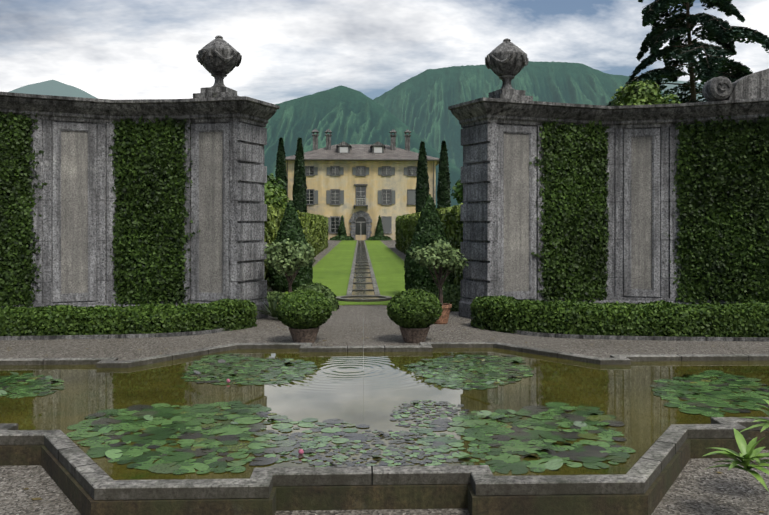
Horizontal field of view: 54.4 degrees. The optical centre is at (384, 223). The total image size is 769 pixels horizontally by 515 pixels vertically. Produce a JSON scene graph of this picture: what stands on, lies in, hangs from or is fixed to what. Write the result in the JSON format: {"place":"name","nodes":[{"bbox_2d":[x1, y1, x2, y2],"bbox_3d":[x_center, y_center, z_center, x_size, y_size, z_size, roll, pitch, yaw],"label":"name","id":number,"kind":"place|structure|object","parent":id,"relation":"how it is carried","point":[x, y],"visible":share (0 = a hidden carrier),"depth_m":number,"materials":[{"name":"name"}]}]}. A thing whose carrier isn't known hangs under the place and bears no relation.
{"place":"outdoors","nodes":[
{"label":"outdoors","id":0,"kind":"place"},
{"bbox_2d":[0,92,279,126],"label":"wall coping","id":1,"kind":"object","parent":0,"point":[248,110],"depth_m":17.14,"materials":[{"name":"grey stone"}]},
{"bbox_2d":[284,240,405,304],"bbox_3d":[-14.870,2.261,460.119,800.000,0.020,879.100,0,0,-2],"label":"lawn","id":2,"kind":"structure","parent":0,"point":[332,269],"depth_m":36.75,"materials":[{"name":"green plant"}]},
{"bbox_2d":[264,173,285,192],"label":"tree leaves","id":3,"kind":"object","parent":2,"relation":"on","point":[274,182],"visible":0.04,"depth_m":60.84,"materials":[{"name":"green plant"}]},
{"bbox_2d":[275,137,287,198],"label":"cypress tree","id":4,"kind":"object","parent":2,"relation":"on","point":[280,165],"visible":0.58,"depth_m":96.14,"materials":[{"name":"green plant"}]},
{"bbox_2d":[273,217,307,290],"bbox_3d":[-3.179,0.748,25.319,1.306,3.046,1.306,0,0,-2],"label":"yew cone","id":5,"kind":"object","parent":2,"relation":"on","point":[287,273],"visible":0.04,"depth_m":24.93,"materials":[{"name":"black"}]},
{"bbox_2d":[268,200,312,291],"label":"yew leaves","id":6,"kind":"object","parent":5,"relation":"attached to","point":[292,229],"visible":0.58,"depth_m":24.95,"materials":[{"name":"green plant"}]},
{"bbox_2d":[292,138,307,212],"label":"cypress tree","id":7,"kind":"object","parent":2,"relation":"on","point":[299,187],"visible":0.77,"depth_m":91.13,"materials":[{"name":"green plant"}]},
{"bbox_2d":[415,141,429,212],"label":"cypress tree","id":8,"kind":"object","parent":2,"relation":"on","point":[422,188],"visible":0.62,"depth_m":89.63,"materials":[{"name":"green plant"}]},
{"bbox_2d":[408,210,441,288],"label":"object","id":9,"kind":"object","parent":2,"relation":"on","point":[432,270],"depth_m":22.67,"materials":[{"name":"black"}]},
{"bbox_2d":[403,194,455,293],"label":"yew cone leaves","id":10,"kind":"object","parent":9,"relation":"attached to","point":[426,225],"visible":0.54,"depth_m":22.77,"materials":[{"name":"green plant"}]},
{"bbox_2d":[437,141,451,208],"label":"cypress tree","id":11,"kind":"object","parent":2,"relation":"on","point":[443,193],"visible":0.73,"depth_m":90.71,"materials":[{"name":"green plant"}]},
{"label":"tree trunk","id":12,"kind":"object","parent":2,"relation":"on","visible":0},
{"bbox_2d":[264,184,294,207],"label":"tree leaves","id":13,"kind":"object","parent":12,"relation":"attached to","point":[274,196],"visible":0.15,"depth_m":44.04,"materials":[{"name":"green plant"}]},
{"bbox_3d":[12.343,-1.937,36.273,2.271,8.418,2.272,0,0,-2],"label":"tree trunk","id":14,"kind":"object","parent":2,"relation":"on","visible":0},
{"bbox_2d":[611,79,682,105],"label":"tree leaves","id":15,"kind":"object","parent":14,"relation":"on","point":[633,93],"visible":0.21,"depth_m":35.77,"materials":[{"name":"green plant"}]},
{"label":"tree trunk","id":16,"kind":"object","parent":2,"relation":"on","visible":0},
{"bbox_2d":[451,177,462,203],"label":"tree leaves","id":17,"kind":"object","parent":16,"relation":"on","point":[458,193],"visible":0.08,"depth_m":79.57,"materials":[{"name":"green plant"}]},
{"bbox_2d":[307,167,389,204],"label":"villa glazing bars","id":18,"kind":"object","parent":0,"point":[362,200],"visible":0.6,"depth_m":104.56,"materials":[{"name":"grey wood"}]},
{"bbox_2d":[9,76,705,101],"bbox_3d":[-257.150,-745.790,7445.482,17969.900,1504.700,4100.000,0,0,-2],"label":"mountain","id":19,"kind":"structure","parent":0,"point":[53,87],"depth_m":7336.65,"materials":[{"name":"green plant"}]},
{"bbox_2d":[264,85,460,207],"bbox_3d":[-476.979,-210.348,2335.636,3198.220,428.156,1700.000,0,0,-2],"label":"mountain","id":20,"kind":"structure","parent":0,"point":[346,114],"depth_m":2128.30,"materials":[{"name":"green plant"}]},
{"bbox_2d":[363,317,363,368],"bbox_3d":[-0.299,1.694,10.605,0.002,0.745,0.002,0,0,-2],"label":"fountain jet","id":21,"kind":"object","parent":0,"point":[363,342],"visible":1,"depth_m":10.60,"materials":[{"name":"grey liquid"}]},
{"bbox_2d":[343,240,384,298],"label":"water cascade","id":22,"kind":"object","parent":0,"point":[361,264],"depth_m":29.76,"materials":[{"name":"grey liquid"}]},
{"bbox_2d":[0,348,768,479],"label":"pond water","id":23,"kind":"structure","parent":0,"point":[346,386],"depth_m":8.94,"materials":[{"name":"green liquid"}]},
{"bbox_2d":[226,379,303,454],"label":"water lily flowers","id":24,"kind":"object","parent":23,"relation":"on","point":[300,451],"visible":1,"depth_m":6.67,"materials":[{"name":"pink plant"}]},
{"bbox_2d":[0,353,768,473],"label":"lily pads","id":25,"kind":"object","parent":23,"relation":"on","point":[114,451],"visible":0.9,"depth_m":7.57,"materials":[{"name":"green plant"}]},
{"bbox_2d":[0,240,768,514],"bbox_3d":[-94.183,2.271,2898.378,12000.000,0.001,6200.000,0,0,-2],"label":"ground","id":26,"kind":"structure","parent":0,"point":[695,488],"depth_m":13.39,"materials":[{"name":"grey gravel"}]},
{"bbox_2d":[0,327,229,339],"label":"stone curb","id":27,"kind":"structure","parent":26,"relation":"on","point":[57,337],"depth_m":14.78,"materials":[{"name":"stone"}]},
{"bbox_2d":[13,119,268,319],"bbox_3d":[-8.353,-0.284,16.521,11.530,5.110,2.538,0,0,-21],"label":"wall stone","id":28,"kind":"object","parent":26,"relation":"on","point":[247,205],"visible":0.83,"depth_m":17.41,"materials":[{"name":"grey stone"}]},
{"bbox_2d":[0,111,199,307],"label":"ivy leaves","id":29,"kind":"object","parent":28,"relation":"attached to","point":[159,272],"visible":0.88,"depth_m":17.43,"materials":[{"name":"green plant"}]},
{"bbox_2d":[52,122,229,301],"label":"panel frames","id":30,"kind":"structure","parent":28,"relation":"attached to","point":[90,129],"depth_m":17.26,"materials":[{"name":"grey stone"}]},
{"bbox_2d":[61,131,222,293],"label":"wall panels","id":31,"kind":"object","parent":28,"relation":"attached to","point":[74,211],"visible":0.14,"depth_m":17.30,"materials":[{"name":"grey stone"}]},
{"bbox_2d":[193,35,241,97],"bbox_3d":[-3.932,-3.660,17.772,1.099,1.622,1.099,0,0,-2],"label":"urn","id":32,"kind":"object","parent":28,"relation":"on","point":[219,58],"visible":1,"depth_m":17.46,"materials":[{"name":"stone"}]},
{"bbox_2d":[258,288,282,320],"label":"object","id":33,"kind":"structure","parent":26,"relation":"on","point":[273,308],"depth_m":17.77,"materials":[{"name":"green plant"}]},
{"bbox_2d":[264,291,285,313],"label":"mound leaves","id":34,"kind":"object","parent":26,"relation":"on","point":[274,294],"depth_m":18.99,"materials":[{"name":"green plant"}]},
{"bbox_2d":[280,262,299,293],"bbox_3d":[-2.220,1.457,17.386,0.682,1.634,0.586,0,0,-2],"label":"standard tree trunk","id":35,"kind":"object","parent":26,"relation":"on","point":[289,280],"visible":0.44,"depth_m":17.42,"materials":[{"name":"brown plant"}]},
{"bbox_2d":[262,238,316,275],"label":"standard tree leaves","id":36,"kind":"object","parent":35,"relation":"attached to","point":[296,254],"visible":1,"depth_m":17.21,"materials":[{"name":"green plant"}]},
{"bbox_2d":[289,326,318,342],"bbox_3d":[-1.540,2.126,14.317,0.587,0.290,0.587,0,0,-2],"label":"plant pot","id":37,"kind":"object","parent":26,"relation":"on","point":[304,335],"visible":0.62,"depth_m":14.11,"materials":[{"name":"brown ceramic"}]},
{"bbox_2d":[287,299,324,324],"bbox_3d":[-1.540,1.635,14.317,0.880,0.709,0.880,0,0,-2],"label":"box ball","id":38,"kind":"object","parent":37,"relation":"on","point":[304,309],"visible":0.02,"depth_m":13.96,"materials":[{"name":"black"}]},
{"bbox_2d":[275,289,332,328],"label":"box ball leaves","id":39,"kind":"object","parent":38,"relation":"attached to","point":[286,306],"visible":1,"depth_m":13.97,"materials":[{"name":"green plant"}]},
{"bbox_2d":[286,161,436,239],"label":"villa walls","id":40,"kind":"structure","parent":26,"relation":"on","point":[399,182],"depth_m":104.85,"materials":[{"name":"yellow paint"}]},
{"bbox_2d":[349,211,371,239],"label":"door surround","id":41,"kind":"object","parent":40,"relation":"attached to","point":[356,215],"visible":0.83,"depth_m":104.61,"materials":[{"name":"grey stone"}]},
{"bbox_2d":[305,166,416,233],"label":"window surrounds","id":42,"kind":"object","parent":40,"relation":"in","point":[360,185],"depth_m":104.74,"materials":[{"name":"grey stone"}]},
{"bbox_2d":[306,167,415,234],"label":"windows","id":43,"kind":"structure","parent":42,"relation":"in","point":[360,225],"depth_m":104.81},
{"bbox_2d":[285,144,438,158],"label":"roof","id":44,"kind":"structure","parent":40,"relation":"on","point":[360,151],"depth_m":106.44,"materials":[{"name":"grey tile"}]},
{"bbox_2d":[336,141,384,152],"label":"dormers","id":45,"kind":"object","parent":44,"relation":"on","point":[345,144],"visible":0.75,"depth_m":106.81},
{"bbox_2d":[340,147,381,152],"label":"dormer windows","id":46,"kind":"structure","parent":45,"relation":"in","point":[345,149],"depth_m":106.87,"materials":[{"name":"grey glass"}]},
{"bbox_2d":[312,129,410,150],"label":"chimneys","id":47,"kind":"object","parent":44,"relation":"on","point":[328,142],"visible":0.98,"depth_m":108.55,"materials":[{"name":"grey stone"}]},
{"bbox_2d":[285,159,438,201],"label":"villa gutters","id":48,"kind":"object","parent":40,"relation":"attached to","point":[365,159],"visible":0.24,"depth_m":103.99,"materials":[{"name":"grey metal"}]},
{"bbox_2d":[285,160,438,165],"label":"villa eaves","id":49,"kind":"object","parent":40,"relation":"attached to","point":[367,160],"visible":0.07,"depth_m":104.20,"materials":[{"name":"grey stone"}]},
{"bbox_2d":[314,167,415,231],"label":"window shutters","id":50,"kind":"object","parent":40,"relation":"attached to","point":[411,200],"visible":0.67,"depth_m":104.85,"materials":[{"name":"grey wood"}]},
{"bbox_2d":[336,240,391,301],"bbox_3d":[-1.881,2.226,60.790,1.700,0.090,78.580,0,0,-2],"label":"cascade stone border","id":51,"kind":"object","parent":26,"relation":"on","point":[375,289],"visible":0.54,"depth_m":26.82,"materials":[{"name":"grey stone"}]},
{"bbox_2d":[0,430,768,514],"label":"pond outer wall","id":52,"kind":"structure","parent":26,"relation":"on","point":[351,497],"depth_m":5.92,"materials":[{"name":"stone"}]},
{"bbox_2d":[0,342,768,499],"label":"pond coping","id":53,"kind":"object","parent":52,"relation":"on","point":[97,482],"visible":0.9,"depth_m":6.03,"materials":[{"name":"stone"}]},
{"bbox_2d":[43,345,748,484],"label":"coping joints","id":54,"kind":"object","parent":53,"relation":"attached to","point":[372,466],"visible":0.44,"depth_m":6.68,"materials":[{"name":"grey stone"}]},
{"bbox_2d":[8,327,763,511],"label":"fallen leaves","id":55,"kind":"object","parent":26,"relation":"on","point":[38,498],"visible":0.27,"depth_m":13.66,"materials":[{"name":"brown plant"}]},
{"bbox_2d":[399,326,429,342],"bbox_3d":[0.579,2.126,14.386,0.587,0.290,0.587,0,0,-2],"label":"planter pot","id":56,"kind":"object","parent":26,"relation":"on","point":[413,335],"visible":0.79,"depth_m":14.18,"materials":[{"name":"brown ceramic"}]},
{"bbox_2d":[394,295,431,319],"bbox_3d":[0.579,1.635,14.386,0.880,0.709,0.880,0,0,-2],"label":"box ball","id":57,"kind":"object","parent":56,"relation":"on","point":[411,309],"visible":0.02,"depth_m":14.02,"materials":[{"name":"black"}]},
{"bbox_2d":[386,289,442,328],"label":"box ball leaves","id":58,"kind":"object","parent":56,"relation":"on","point":[423,318],"visible":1,"depth_m":14.04,"materials":[{"name":"green plant"}]},
{"bbox_2d":[409,286,433,293],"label":"mound leaves","id":59,"kind":"object","parent":26,"relation":"on","point":[424,289],"visible":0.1,"depth_m":20.50,"materials":[{"name":"green plant"}]},
{"bbox_2d":[435,303,451,323],"bbox_3d":[1.262,2.056,17.059,0.550,0.430,0.550,0,0,-2],"label":"terracotta pot","id":60,"kind":"object","parent":26,"relation":"on","point":[444,316],"visible":0.5,"depth_m":16.88,"materials":[{"name":"ceramic"}]},
{"bbox_2d":[428,263,450,304],"bbox_3d":[1.262,1.447,17.061,0.716,1.655,0.677,0,0,-2],"label":"tree trunk","id":61,"kind":"object","parent":60,"relation":"in","point":[440,279],"visible":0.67,"depth_m":17.03,"materials":[{"name":"brown plant"}]},
{"bbox_2d":[410,239,468,272],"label":"standard tree leaves","id":62,"kind":"object","parent":61,"relation":"on","point":[446,257],"visible":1,"depth_m":16.73,"materials":[{"name":"green plant"}]},
{"bbox_2d":[459,122,768,318],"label":"wall stone","id":63,"kind":"object","parent":26,"relation":"on","point":[479,206],"visible":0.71,"depth_m":18.07,"materials":[{"name":"grey stone"}]},
{"bbox_2d":[485,38,532,100],"bbox_3d":[2.954,-3.660,18.060,1.074,1.622,1.074,0,0,-10],"label":"urn","id":64,"kind":"object","parent":63,"relation":"on","point":[506,60],"visible":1,"depth_m":17.76,"materials":[{"name":"stone"}]},
{"bbox_2d":[504,133,651,291],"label":"wall panels","id":65,"kind":"object","parent":63,"relation":"attached to","point":[516,212],"visible":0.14,"depth_m":17.77,"materials":[{"name":"grey stone"}]},
{"bbox_2d":[497,125,659,298],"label":"wall frames","id":66,"kind":"structure","parent":63,"relation":"attached to","point":[654,291],"depth_m":18.17,"materials":[{"name":"grey stone"}]},
{"bbox_2d":[529,116,764,303],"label":"ivy shoots","id":67,"kind":"object","parent":63,"relation":"attached to","point":[600,124],"visible":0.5,"depth_m":17.81,"materials":[{"name":"green plant"}]},
{"bbox_2d":[536,113,768,304],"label":"ivy leaves","id":68,"kind":"object","parent":63,"relation":"attached to","point":[749,253],"visible":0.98,"depth_m":17.85,"materials":[{"name":"green plant"}]},
{"bbox_2d":[702,69,768,100],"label":"scroll","id":69,"kind":"object","parent":63,"relation":"on","point":[749,86],"visible":0.96,"depth_m":17.25,"materials":[{"name":"stone"}]},
{"bbox_2d":[703,399,768,491],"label":"leafy plant","id":70,"kind":"object","parent":26,"relation":"on","point":[749,452],"depth_m":5.68,"materials":[{"name":"green plant"}]},
{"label":"bed soil","id":71,"kind":"object","parent":26,"relation":"on","visible":0},
{"bbox_2d":[0,298,257,335],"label":"box hedge","id":72,"kind":"object","parent":71,"relation":"on","point":[161,326],"depth_m":15.16,"materials":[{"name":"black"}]},
{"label":"garden bed soil","id":73,"kind":"object","parent":26,"relation":"on","visible":0},
{"bbox_2d":[470,295,768,337],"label":"box hedge","id":74,"kind":"object","parent":73,"relation":"on","point":[582,321],"visible":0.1,"depth_m":14.94,"materials":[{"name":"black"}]},
{"bbox_2d":[508,329,768,341],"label":"bed edge","id":75,"kind":"object","parent":73,"relation":"on","point":[753,339],"visible":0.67,"depth_m":14.57,"materials":[{"name":"stone"}]},
{"bbox_2d":[0,0,768,103],"label":"sky","id":76,"kind":"structure","parent":0,"point":[104,49],"materials":[{"name":"white"}]},
{"bbox_2d":[373,61,685,168],"bbox_3d":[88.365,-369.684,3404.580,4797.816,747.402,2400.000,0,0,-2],"label":"mountain","id":77,"kind":"structure","parent":0,"point":[419,104],"depth_m":3233.99,"materials":[{"name":"green plant"}]},
{"bbox_2d":[448,97,768,128],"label":"wall coping","id":78,"kind":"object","parent":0,"point":[479,111],"depth_m":17.72,"materials":[{"name":"grey stone"}]},
{"bbox_2d":[606,0,768,105],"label":"cedar","id":79,"kind":"object","parent":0,"point":[715,32],"depth_m":54.89,"materials":[{"name":"green plant"}]},
{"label":"villa shrub","id":80,"kind":"object","parent":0,"visible":0},
{"bbox_2d":[367,235,391,240],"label":"low hedge","id":81,"kind":"object","parent":80,"relation":"attached to","point":[383,238],"visible":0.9,"depth_m":101.57,"materials":[{"name":"green plant"}]},
{"bbox_3d":[-1.897,1.931,19.758,1.120,0.680,1.120,0,0,-2],"label":"mound","id":82,"kind":"object","parent":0,"visible":0},
{"bbox_2d":[294,282,339,310],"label":"mound leaves","id":83,"kind":"object","parent":82,"relation":"attached to","point":[330,295],"visible":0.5,"depth_m":19.55,"materials":[{"name":"green plant"}]},
{"bbox_3d":[1.801,1.961,19.878,0.980,0.620,0.980,0,0,-2],"label":"mound","id":84,"kind":"object","parent":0,"visible":0},
{"bbox_2d":[434,284,460,311],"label":"mound leaves","id":85,"kind":"object","parent":84,"relation":"attached to","point":[454,291],"visible":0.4,"depth_m":19.49,"materials":[{"name":"green plant"}]},
{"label":"tall hedge","id":86,"kind":"object","parent":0,"visible":0},
{"bbox_2d":[264,203,328,289],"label":"tall hedge leaves","id":87,"kind":"object","parent":86,"relation":"attached to","point":[315,230],"visible":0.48,"depth_m":43.68,"materials":[{"name":"green plant"}]},
{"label":"tall hedge","id":88,"kind":"object","parent":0,"visible":0},
{"bbox_2d":[395,203,462,285],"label":"tall hedge leaves","id":89,"kind":"object","parent":88,"relation":"attached to","point":[450,219],"visible":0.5,"depth_m":29.32,"materials":[{"name":"green plant"}]},
{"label":"villa cone roof","id":90,"kind":"object","parent":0,"visible":0},
{"bbox_2d":[375,216,383,235],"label":"conical topiary","id":91,"kind":"object","parent":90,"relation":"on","point":[379,226],"visible":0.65,"depth_m":103.68,"materials":[{"name":"green plant"}]},
{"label":"villa shrub","id":92,"kind":"object","parent":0,"visible":0},
{"bbox_2d":[330,235,353,240],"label":"shrub leaves","id":93,"kind":"object","parent":92,"relation":"attached to","point":[338,238],"visible":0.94,"depth_m":101.34,"materials":[{"name":"green plant"}]},
{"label":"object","id":94,"kind":"object","parent":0,"visible":0},
{"bbox_2d":[337,215,346,235],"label":"cone leaves","id":95,"kind":"object","parent":94,"relation":"attached to","point":[341,230],"visible":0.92,"depth_m":103.49,"materials":[{"name":"green plant"}]}
]}

